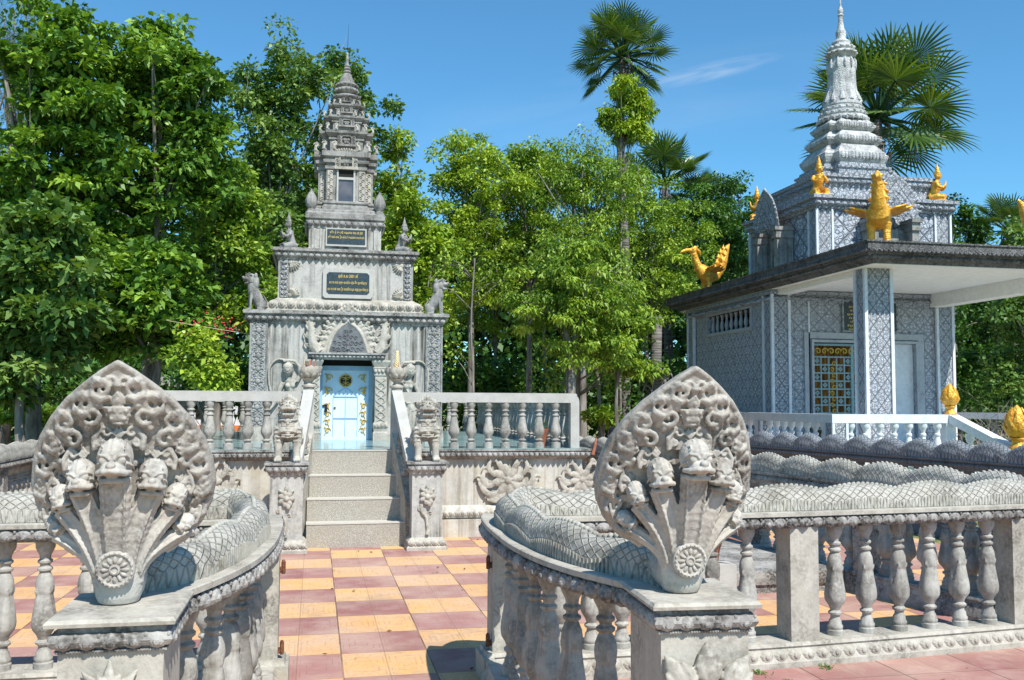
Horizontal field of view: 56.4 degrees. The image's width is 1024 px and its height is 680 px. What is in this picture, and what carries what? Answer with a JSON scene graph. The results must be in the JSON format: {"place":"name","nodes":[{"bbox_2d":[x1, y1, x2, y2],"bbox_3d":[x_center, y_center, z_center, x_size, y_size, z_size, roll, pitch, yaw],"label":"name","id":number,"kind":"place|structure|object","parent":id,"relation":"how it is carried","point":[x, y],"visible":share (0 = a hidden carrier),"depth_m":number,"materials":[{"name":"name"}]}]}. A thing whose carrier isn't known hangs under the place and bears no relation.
{"place":"outdoors","nodes":[
{"label":"outdoors","id":0,"kind":"place"},
{"bbox_2d":[243,27,448,440],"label":"stupa tower","id":1,"kind":"structure","parent":0,"point":[343,310],"depth_m":12.78,"materials":[{"name":"stone"}]},
{"bbox_2d":[242,272,266,308],"bbox_3d":[-3.374,-0.628,12.525,0.334,0.495,0.193,2,-4,-26],"label":"lion statue","id":2,"kind":"object","parent":1,"relation":"on","point":[255,297],"visible":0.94,"depth_m":12.46,"materials":[{"name":"grey stone"}]},
{"bbox_2d":[279,213,297,246],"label":"kneeling statue","id":3,"kind":"object","parent":1,"relation":"on","point":[288,234],"visible":0.69,"depth_m":13.06,"materials":[{"name":"grey stone"}]},
{"bbox_2d":[319,360,371,439],"bbox_3d":[-2.220,0.788,12.725,0.695,1.081,0.090,1,-4,-12],"label":"door","id":4,"kind":"structure","parent":1,"relation":"in","point":[345,410],"depth_m":12.71,"materials":[{"name":"blue paint"}]},
{"bbox_2d":[395,217,412,251],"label":"kneeling statue","id":5,"kind":"object","parent":1,"relation":"on","point":[403,239],"visible":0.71,"depth_m":13.37,"materials":[{"name":"grey stone"}]},
{"bbox_2d":[425,279,448,313],"bbox_3d":[-1.024,-0.584,13.007,0.334,0.495,0.193,0,-4,8],"label":"lion statue","id":6,"kind":"object","parent":1,"relation":"on","point":[435,302],"visible":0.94,"depth_m":12.94,"materials":[{"name":"grey stone"}]},
{"bbox_2d":[11,409,1010,548],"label":"ground","id":7,"kind":"structure","parent":0,"point":[937,540],"depth_m":41.85,"materials":[{"name":"green soil"}]},
{"bbox_2d":[0,404,51,444],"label":"shrub","id":8,"kind":"object","parent":7,"relation":"on","point":[7,418],"visible":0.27,"depth_m":18.70,"materials":[{"name":"green plant"}]},
{"bbox_2d":[0,0,62,444],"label":"feathery tree","id":9,"kind":"object","parent":7,"relation":"on","point":[7,431],"visible":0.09,"depth_m":24.30,"materials":[{"name":"green plant"}]},
{"bbox_2d":[0,368,62,442],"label":"shrub","id":10,"kind":"object","parent":7,"relation":"on","point":[42,382],"visible":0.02,"depth_m":22.99,"materials":[{"name":"green plant"}]},
{"bbox_2d":[42,405,57,428],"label":"shrub","id":11,"kind":"object","parent":7,"relation":"on","point":[52,409],"visible":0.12,"depth_m":19.19,"materials":[{"name":"green plant"}]},
{"bbox_2d":[0,189,120,442],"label":"broadleaf tree","id":12,"kind":"object","parent":7,"relation":"on","point":[52,317],"visible":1,"depth_m":12.38,"materials":[{"name":"green plant"}]},
{"bbox_2d":[0,0,141,440],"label":"broadleaf tree","id":13,"kind":"object","parent":7,"relation":"on","point":[64,106],"visible":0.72,"depth_m":14.13,"materials":[{"name":"green plant"}]},
{"bbox_2d":[41,349,181,406],"bbox_3d":[-10.284,1.589,23.992,4.071,2.828,2.980,1,-4,-12],"label":"shrub","id":14,"kind":"object","parent":7,"relation":"on","point":[63,387],"visible":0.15,"depth_m":23.43,"materials":[{"name":"green plant"}]},
{"bbox_2d":[60,10,254,380],"bbox_3d":[-5.824,-1.450,15.393,3.290,7.774,2.619,1,-4,-12],"label":"broadleaf tree","id":15,"kind":"object","parent":7,"relation":"on","point":[168,79],"visible":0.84,"depth_m":15.12,"materials":[{"name":"green plant"}]},
{"bbox_2d":[85,234,230,386],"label":"broadleaf tree","id":16,"kind":"object","parent":7,"relation":"on","point":[152,290],"visible":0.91,"depth_m":13.39,"materials":[{"name":"green plant"}]},
{"bbox_2d":[167,320,246,333],"bbox_3d":[-4.411,-0.193,13.007,0.814,0.295,2.036,4,-5,-41],"label":"tied string","id":17,"kind":"object","parent":16,"relation":"attached to","point":[207,327],"visible":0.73,"depth_m":12.41,"materials":[{"name":"red fabric"}]},
{"bbox_2d":[177,312,247,338],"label":"flowers","id":18,"kind":"object","parent":16,"relation":"attached to","point":[217,325],"visible":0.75,"depth_m":13.20,"materials":[{"name":"red plant"}]},
{"bbox_2d":[160,376,185,389],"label":"distant house","id":19,"kind":"structure","parent":7,"relation":"on","point":[167,381],"depth_m":28.30,"materials":[{"name":"white paint"}]},
{"bbox_2d":[162,356,248,430],"bbox_3d":[-7.219,1.670,23.945,3.458,2.687,2.677,1,-4,-12],"label":"shrub","id":20,"kind":"object","parent":7,"relation":"on","point":[243,368],"visible":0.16,"depth_m":23.59,"materials":[{"name":"green plant"}]},
{"bbox_2d":[11,157,414,442],"bbox_3d":[-13.264,-1.121,31.643,20.878,9.899,5.563,0,-4,0],"label":"distant wood","id":21,"kind":"object","parent":7,"relation":"on","point":[239,347],"visible":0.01,"depth_m":29.82,"materials":[{"name":"green plant"}]},
{"bbox_2d":[194,402,245,430],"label":"distant house","id":22,"kind":"structure","parent":7,"relation":"on","point":[236,424],"depth_m":26.84,"materials":[{"name":"white paint"}]},
{"bbox_2d":[196,402,232,417],"bbox_3d":[-8.344,1.744,26.804,1.000,0.900,0.028,1,-4,-12],"label":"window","id":23,"kind":"structure","parent":22,"relation":"in","point":[197,412],"depth_m":26.69,"materials":[{"name":"black glass"}]},
{"bbox_2d":[178,154,281,430],"bbox_3d":[-5.069,-0.388,16.599,2.428,5.846,1.976,1,-4,-12],"label":"broadleaf tree","id":24,"kind":"object","parent":7,"relation":"on","point":[224,239],"visible":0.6,"depth_m":16.39,"materials":[{"name":"green plant"}]},
{"bbox_2d":[220,12,343,287],"bbox_3d":[-4.904,-2.003,19.760,3.110,9.470,2.293,1,-4,-12],"label":"broadleaf tree","id":25,"kind":"object","parent":7,"relation":"on","point":[271,143],"visible":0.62,"depth_m":19.56,"materials":[{"name":"green plant"}]},
{"bbox_2d":[283,37,406,250],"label":"broadleaf tree","id":26,"kind":"object","parent":7,"relation":"on","point":[336,59],"visible":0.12,"depth_m":20.71,"materials":[{"name":"green plant"}]},
{"bbox_2d":[374,124,431,248],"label":"broadleaf tree","id":27,"kind":"object","parent":7,"relation":"on","point":[394,153],"visible":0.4,"depth_m":21.66,"materials":[{"name":"green plant"}]},
{"bbox_2d":[420,128,544,413],"bbox_3d":[-0.854,-1.031,22.261,3.111,7.904,2.432,1,-4,-12],"label":"broadleaf tree","id":28,"kind":"object","parent":7,"relation":"on","point":[473,227],"visible":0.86,"depth_m":21.93,"materials":[{"name":"green plant"}]},
{"bbox_2d":[444,168,538,366],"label":"broadleaf tree","id":29,"kind":"object","parent":7,"relation":"on","point":[492,326],"visible":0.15,"depth_m":25.49,"materials":[{"name":"green plant"}]},
{"bbox_2d":[442,350,563,424],"bbox_3d":[-0.403,1.694,24.990,4.772,2.852,3.341,1,-4,-12],"label":"shrub","id":30,"kind":"object","parent":7,"relation":"on","point":[502,381],"visible":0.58,"depth_m":24.37,"materials":[{"name":"green plant"}]},
{"bbox_2d":[464,135,588,392],"bbox_3d":[0.462,-0.938,23.178,3.504,7.854,2.526,1,-4,-12],"label":"broadleaf tree","id":31,"kind":"object","parent":7,"relation":"on","point":[522,155],"visible":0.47,"depth_m":22.95,"materials":[{"name":"green plant"}]},
{"bbox_2d":[482,149,606,412],"bbox_3d":[0.852,-0.937,25.103,3.280,8.118,2.802,0,-4,11],"label":"broadleaf tree","id":32,"kind":"object","parent":7,"relation":"on","point":[544,354],"visible":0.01,"depth_m":24.95,"materials":[{"name":"green plant"}]},
{"bbox_2d":[517,122,652,465],"bbox_3d":[1.621,-0.981,20.731,3.150,7.626,2.591,1,-4,-12],"label":"broadleaf tree","id":33,"kind":"object","parent":7,"relation":"on","point":[586,183],"visible":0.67,"depth_m":20.52,"materials":[{"name":"green plant"}]},
{"bbox_2d":[541,351,686,410],"bbox_3d":[2.929,1.645,23.923,4.514,2.839,3.144,1,-4,-12],"label":"shrub","id":34,"kind":"object","parent":7,"relation":"on","point":[634,401],"visible":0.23,"depth_m":23.43,"materials":[{"name":"green plant"}]},
{"bbox_2d":[566,0,680,416],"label":"fan palm","id":35,"kind":"object","parent":7,"relation":"on","point":[629,28],"visible":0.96,"depth_m":23.23,"materials":[{"name":"green plant"}]},
{"bbox_2d":[594,72,660,418],"bbox_3d":[2.642,-1.624,21.973,1.462,9.085,1.292,-1,-4,18],"label":"climbing plant","id":36,"kind":"object","parent":7,"relation":"on","point":[632,129],"visible":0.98,"depth_m":22.03,"materials":[{"name":"green plant"}]},
{"bbox_2d":[570,152,693,313],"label":"broadleaf tree","id":37,"kind":"object","parent":7,"relation":"on","point":[633,160],"visible":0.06,"depth_m":25.90,"materials":[{"name":"green plant"}]},
{"bbox_2d":[580,165,722,364],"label":"broadleaf tree","id":38,"kind":"object","parent":7,"relation":"on","point":[669,253],"visible":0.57,"depth_m":24.39,"materials":[{"name":"green plant"}]},
{"bbox_2d":[626,128,722,376],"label":"fan palm","id":39,"kind":"object","parent":7,"relation":"on","point":[661,153],"visible":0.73,"depth_m":28.97,"materials":[{"name":"green plant"}]},
{"bbox_2d":[668,166,727,287],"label":"broadleaf tree","id":40,"kind":"object","parent":7,"relation":"on","point":[689,181],"visible":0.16,"depth_m":29.55,"materials":[{"name":"green plant"}]},
{"bbox_2d":[659,179,755,369],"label":"broadleaf tree","id":41,"kind":"object","parent":7,"relation":"on","point":[731,229],"visible":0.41,"depth_m":27.91,"materials":[{"name":"green plant"}]},
{"bbox_2d":[421,193,1023,444],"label":"distant wood","id":42,"kind":"object","parent":7,"relation":"on","point":[509,348],"visible":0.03,"depth_m":33.89,"materials":[{"name":"green plant"}]},
{"bbox_2d":[692,170,755,279],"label":"broadleaf tree","id":43,"kind":"object","parent":7,"relation":"on","point":[742,187],"visible":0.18,"depth_m":31.07,"materials":[{"name":"green plant"}]},
{"bbox_2d":[666,0,1023,473],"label":"pavilion shrine","id":44,"kind":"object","parent":7,"relation":"on","point":[825,306],"visible":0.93,"depth_m":18.50,"materials":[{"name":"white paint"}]},
{"bbox_2d":[680,244,729,288],"bbox_3d":[4.408,-1.661,21.782,0.977,1.168,0.931,-1,-4,22],"label":"bird statue","id":45,"kind":"object","parent":44,"relation":"on","point":[707,275],"visible":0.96,"depth_m":21.65,"materials":[{"name":"gold metal"}]},
{"bbox_2d":[706,305,752,337],"bbox_3d":[4.867,-0.274,20.393,0.580,1.000,2.740,1,-4,-12],"label":"side window","id":46,"kind":"structure","parent":44,"relation":"in","point":[740,323],"depth_m":20.37,"materials":[{"name":"grey stone"}]},
{"bbox_2d":[750,187,759,219],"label":"kneeling statue","id":47,"kind":"object","parent":44,"relation":"on","point":[756,197],"visible":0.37,"depth_m":20.42,"materials":[{"name":"gold metal"}]},
{"bbox_2d":[810,156,830,194],"bbox_3d":[5.782,-3.090,17.992,0.342,0.783,0.352,1,-4,-6],"label":"kneeling statue","id":48,"kind":"object","parent":44,"relation":"on","point":[819,178],"visible":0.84,"depth_m":17.93,"materials":[{"name":"gold metal"}]},
{"bbox_2d":[844,170,914,239],"bbox_3d":[5.844,-2.138,15.233,1.049,1.254,1.000,2,-4,-24],"label":"bird statue","id":49,"kind":"object","parent":44,"relation":"on","point":[878,213],"visible":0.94,"depth_m":15.09,"materials":[{"name":"gold metal"}]},
{"bbox_2d":[895,344,914,442],"bbox_3d":[7.468,1.099,18.843,0.992,2.037,0.040,1,-4,-12],"label":"open door leaf","id":50,"kind":"structure","parent":44,"relation":"in","point":[903,352],"depth_m":18.90,"materials":[{"name":"white paint"}]},
{"bbox_2d":[927,164,946,199],"bbox_3d":[8.234,-3.043,18.509,0.352,0.783,0.342,-2,-4,27],"label":"kneeling statue","id":51,"kind":"object","parent":44,"relation":"on","point":[935,189],"visible":0.72,"depth_m":18.45,"materials":[{"name":"gold metal"}]},
{"bbox_2d":[740,412,1011,458],"bbox_3d":[6.886,2.050,18.374,6.090,1.310,10.600,1,-4,-12],"label":"terrace railing","id":52,"kind":"object","parent":7,"relation":"on","point":[843,425],"visible":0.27,"depth_m":14.34,"materials":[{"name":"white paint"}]},
{"bbox_2d":[940,383,959,414],"bbox_3d":[6.663,0.897,14.526,0.280,0.470,0.283,1,-4,-12],"label":"lotus finial","id":53,"kind":"object","parent":52,"relation":"on","point":[949,398],"visible":1,"depth_m":14.45,"materials":[{"name":"gold metal"}]},
{"bbox_2d":[1002,405,1023,449],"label":"lotus finial","id":54,"kind":"object","parent":52,"relation":"on","point":[1013,426],"visible":0.94,"depth_m":13.04,"materials":[{"name":"gold metal"}]},
{"bbox_2d":[780,21,982,177],"bbox_3d":[9.319,-2.485,24.304,5.054,11.192,5.078,1,-4,-12],"label":"fan palm","id":55,"kind":"object","parent":7,"relation":"on","point":[885,71],"visible":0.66,"depth_m":23.67,"materials":[{"name":"green plant"}]},
{"bbox_2d":[946,192,994,441],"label":"broadleaf tree","id":56,"kind":"object","parent":7,"relation":"on","point":[964,225],"visible":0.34,"depth_m":27.04,"materials":[{"name":"green plant"}]},
{"bbox_2d":[941,387,1012,446],"bbox_3d":[9.449,1.842,18.948,2.160,1.844,1.353,1,-4,-12],"label":"dry bush","id":57,"kind":"object","parent":7,"relation":"on","point":[1001,434],"visible":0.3,"depth_m":18.93,"materials":[{"name":"green plant"}]},
{"bbox_2d":[955,342,1012,444],"bbox_3d":[13.075,1.677,26.862,3.798,3.276,2.688,1,-4,-12],"label":"shrub","id":58,"kind":"object","parent":7,"relation":"on","point":[969,409],"visible":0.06,"depth_m":26.43,"materials":[{"name":"green plant"}]},
{"bbox_2d":[954,296,1023,433],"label":"broadleaf tree","id":59,"kind":"object","parent":7,"relation":"on","point":[966,364],"visible":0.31,"depth_m":22.75,"materials":[{"name":"green plant"}]},
{"bbox_2d":[972,388,1021,433],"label":"shrub","id":60,"kind":"object","parent":7,"relation":"on","point":[991,404],"visible":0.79,"depth_m":19.85,"materials":[{"name":"green plant"}]},
{"bbox_2d":[972,192,1023,366],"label":"fan palm","id":61,"kind":"object","parent":7,"relation":"on","point":[998,213],"visible":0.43,"depth_m":27.09,"materials":[{"name":"green plant"}]},
{"bbox_2d":[973,215,1023,407],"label":"broadleaf tree","id":62,"kind":"object","parent":7,"relation":"on","point":[1004,372],"visible":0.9,"depth_m":19.99,"materials":[{"name":"green plant"}]},
{"bbox_2d":[0,0,1023,406],"label":"sky","id":63,"kind":"structure","parent":0,"point":[496,68],"materials":[{"name":"blue"}]},
{"bbox_2d":[8,530,1023,679],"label":"courtyard paving","id":64,"kind":"structure","parent":0,"point":[432,619],"depth_m":6.39,"materials":[{"name":"orange tile"}]},
{"bbox_2d":[0,439,37,493],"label":"side balustrade","id":65,"kind":"object","parent":64,"relation":"on","point":[16,458],"visible":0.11,"depth_m":10.28,"materials":[{"name":"stone"}]},
{"bbox_2d":[0,515,289,679],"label":"naga balustrade","id":66,"kind":"object","parent":64,"relation":"on","point":[148,636],"visible":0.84,"depth_m":3.42,"materials":[{"name":"stone"}]},
{"bbox_2d":[0,360,270,604],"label":"naga statue","id":67,"kind":"object","parent":66,"relation":"on","point":[123,499],"visible":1,"depth_m":2.75,"materials":[{"name":"stone"}]},
{"bbox_2d":[159,323,244,431],"bbox_3d":[-3.999,1.006,12.271,1.075,2.473,0.762,1,-4,-12],"label":"shrub","id":68,"kind":"object","parent":64,"relation":"on","point":[200,361],"visible":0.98,"depth_m":12.17,"materials":[{"name":"green plant"}]},
{"bbox_2d":[264,460,309,553],"bbox_3d":[-2.190,1.614,9.260,0.428,0.862,0.418,1,-4,-12],"label":"stone pedestal","id":69,"kind":"object","parent":64,"relation":"on","point":[286,487],"visible":0.92,"depth_m":9.11,"materials":[{"name":"stone"}]},
{"bbox_2d":[273,392,303,462],"bbox_3d":[-2.198,0.853,9.389,0.302,0.684,0.544,1,-4,-12],"label":"lion statue","id":70,"kind":"object","parent":69,"relation":"on","point":[287,428],"visible":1,"depth_m":9.20,"materials":[{"name":"stone"}]},
{"bbox_2d":[182,431,596,547],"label":"stone platform","id":71,"kind":"structure","parent":64,"relation":"on","point":[353,500],"depth_m":10.11,"materials":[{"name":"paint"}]},
{"bbox_2d":[164,389,578,536],"bbox_3d":[-2.312,1.470,13.173,5.060,1.475,7.551,1,-4,-12],"label":"platform railing","id":72,"kind":"object","parent":71,"relation":"on","point":[505,416],"visible":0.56,"depth_m":10.38,"materials":[{"name":"stone"}]},
{"bbox_2d":[297,360,320,389],"bbox_3d":[-2.147,0.368,10.113,0.253,0.314,0.253,1,-4,-12],"label":"incense bowl","id":73,"kind":"object","parent":72,"relation":"on","point":[310,374],"visible":1,"depth_m":10.04,"materials":[{"name":"stone"}]},
{"bbox_2d":[385,351,408,389],"bbox_3d":[-1.241,0.328,10.302,0.253,0.428,0.253,1,-4,-12],"label":"incense bowl","id":74,"kind":"object","parent":72,"relation":"on","point":[396,374],"visible":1,"depth_m":10.23,"materials":[{"name":"stone"}]},
{"bbox_2d":[591,438,596,454],"bbox_3d":[0.975,1.259,11.285,0.100,0.210,0.044,4,-5,-40],"label":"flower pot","id":75,"kind":"object","parent":71,"relation":"on","point":[594,448],"visible":1,"depth_m":11.27,"materials":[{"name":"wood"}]},
{"bbox_2d":[404,459,448,550],"bbox_3d":[-0.868,1.639,9.531,0.418,0.862,0.418,1,-4,-12],"label":"stone pedestal","id":76,"kind":"object","parent":64,"relation":"on","point":[425,492],"visible":1,"depth_m":9.38,"materials":[{"name":"stone"}]},
{"bbox_2d":[410,393,440,461],"bbox_3d":[-0.876,0.877,9.660,0.302,0.684,0.544,1,-4,-12],"label":"lion statue","id":77,"kind":"object","parent":76,"relation":"on","point":[426,428],"visible":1,"depth_m":9.47,"materials":[{"name":"stone"}]},
{"bbox_2d":[381,186,473,334],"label":"broadleaf tree","id":78,"kind":"object","parent":64,"relation":"on","point":[427,234],"visible":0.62,"depth_m":17.95,"materials":[{"name":"green plant"}]},
{"bbox_2d":[417,236,534,418],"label":"slender tree","id":79,"kind":"object","parent":64,"relation":"on","point":[498,283],"visible":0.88,"depth_m":17.54,"materials":[{"name":"green plant"}]},
{"bbox_2d":[509,235,611,413],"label":"slender tree","id":80,"kind":"object","parent":64,"relation":"on","point":[543,287],"visible":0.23,"depth_m":16.56,"materials":[{"name":"green plant"}]},
{"bbox_2d":[497,232,646,393],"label":"broadleaf tree","id":81,"kind":"object","parent":64,"relation":"on","point":[573,297],"visible":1,"depth_m":15.70,"materials":[{"name":"green plant"}]},
{"bbox_2d":[516,236,642,433],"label":"slender tree","id":82,"kind":"object","parent":64,"relation":"on","point":[582,392],"visible":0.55,"depth_m":17.15,"materials":[{"name":"green plant"}]},
{"bbox_2d":[531,245,640,438],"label":"slender tree","id":83,"kind":"object","parent":64,"relation":"on","point":[599,403],"visible":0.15,"depth_m":17.97,"materials":[{"name":"green plant"}]},
{"bbox_2d":[580,403,623,437],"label":"shrub","id":84,"kind":"object","parent":64,"relation":"on","point":[602,414],"visible":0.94,"depth_m":16.82,"materials":[{"name":"green plant"}]},
{"bbox_2d":[576,290,670,428],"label":"broadleaf tree","id":85,"kind":"object","parent":64,"relation":"on","point":[640,369],"visible":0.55,"depth_m":16.70,"materials":[{"name":"green plant"}]},
{"bbox_2d":[322,539,944,679],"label":"fallen leaves","id":86,"kind":"object","parent":64,"relation":"on","point":[462,589],"visible":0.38,"depth_m":7.24,"materials":[{"name":"brown plant"}]},
{"bbox_2d":[637,317,672,400],"bbox_3d":[2.579,1.084,16.937,0.713,3.006,0.671,1,-4,-12],"label":"trunk","id":87,"kind":"object","parent":64,"relation":"on","point":[656,351],"visible":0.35,"depth_m":16.95,"materials":[{"name":"grey plant"}]},
{"bbox_2d":[475,503,1023,679],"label":"naga balustrade","id":88,"kind":"object","parent":64,"relation":"on","point":[706,631],"visible":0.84,"depth_m":5.21,"materials":[{"name":"stone"}]},
{"bbox_2d":[494,366,1023,592],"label":"naga statue","id":89,"kind":"object","parent":88,"relation":"on","point":[670,496],"visible":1,"depth_m":3.00,"materials":[{"name":"stone"}]},
{"bbox_2d":[752,669,773,676],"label":"weed","id":90,"kind":"object","parent":64,"relation":"on","point":[757,671],"visible":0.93,"depth_m":5.09,"materials":[{"name":"green plant"}]},
{"bbox_2d":[719,537,843,592],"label":"plinth","id":91,"kind":"structure","parent":64,"relation":"on","point":[764,558],"depth_m":7.61,"materials":[{"name":"stone"}]},
{"bbox_2d":[579,436,1023,619],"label":"side balustrade","id":92,"kind":"object","parent":64,"relation":"on","point":[768,468],"visible":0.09,"depth_m":7.17,"materials":[{"name":"stone"}]},
{"bbox_2d":[610,427,1023,545],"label":"dark balustrade","id":93,"kind":"object","parent":64,"relation":"on","point":[916,453],"visible":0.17,"depth_m":11.00,"materials":[{"name":"stone"}]},
{"bbox_2d":[818,663,833,669],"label":"weed","id":94,"kind":"object","parent":64,"relation":"on","point":[828,666],"visible":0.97,"depth_m":5.20,"materials":[{"name":"green plant"}]},
{"bbox_2d":[533,421,548,445],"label":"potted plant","id":95,"kind":"object","parent":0,"point":[545,434],"visible":0.37,"depth_m":11.20,"materials":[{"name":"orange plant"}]},
{"bbox_2d":[703,559,736,589],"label":"stone block","id":96,"kind":"structure","parent":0,"point":[728,573],"depth_m":6.78,"materials":[{"name":"stone"}]},
{"bbox_2d":[716,533,741,559],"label":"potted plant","id":97,"kind":"object","parent":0,"point":[718,549],"visible":0.05,"depth_m":6.86,"materials":[{"name":"ceramic"}]},
{"bbox_2d":[1017,199,1023,228],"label":"bird statue","id":98,"kind":"object","parent":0,"point":[1021,207],"visible":1,"depth_m":16.64,"materials":[{"name":"gold metal"}]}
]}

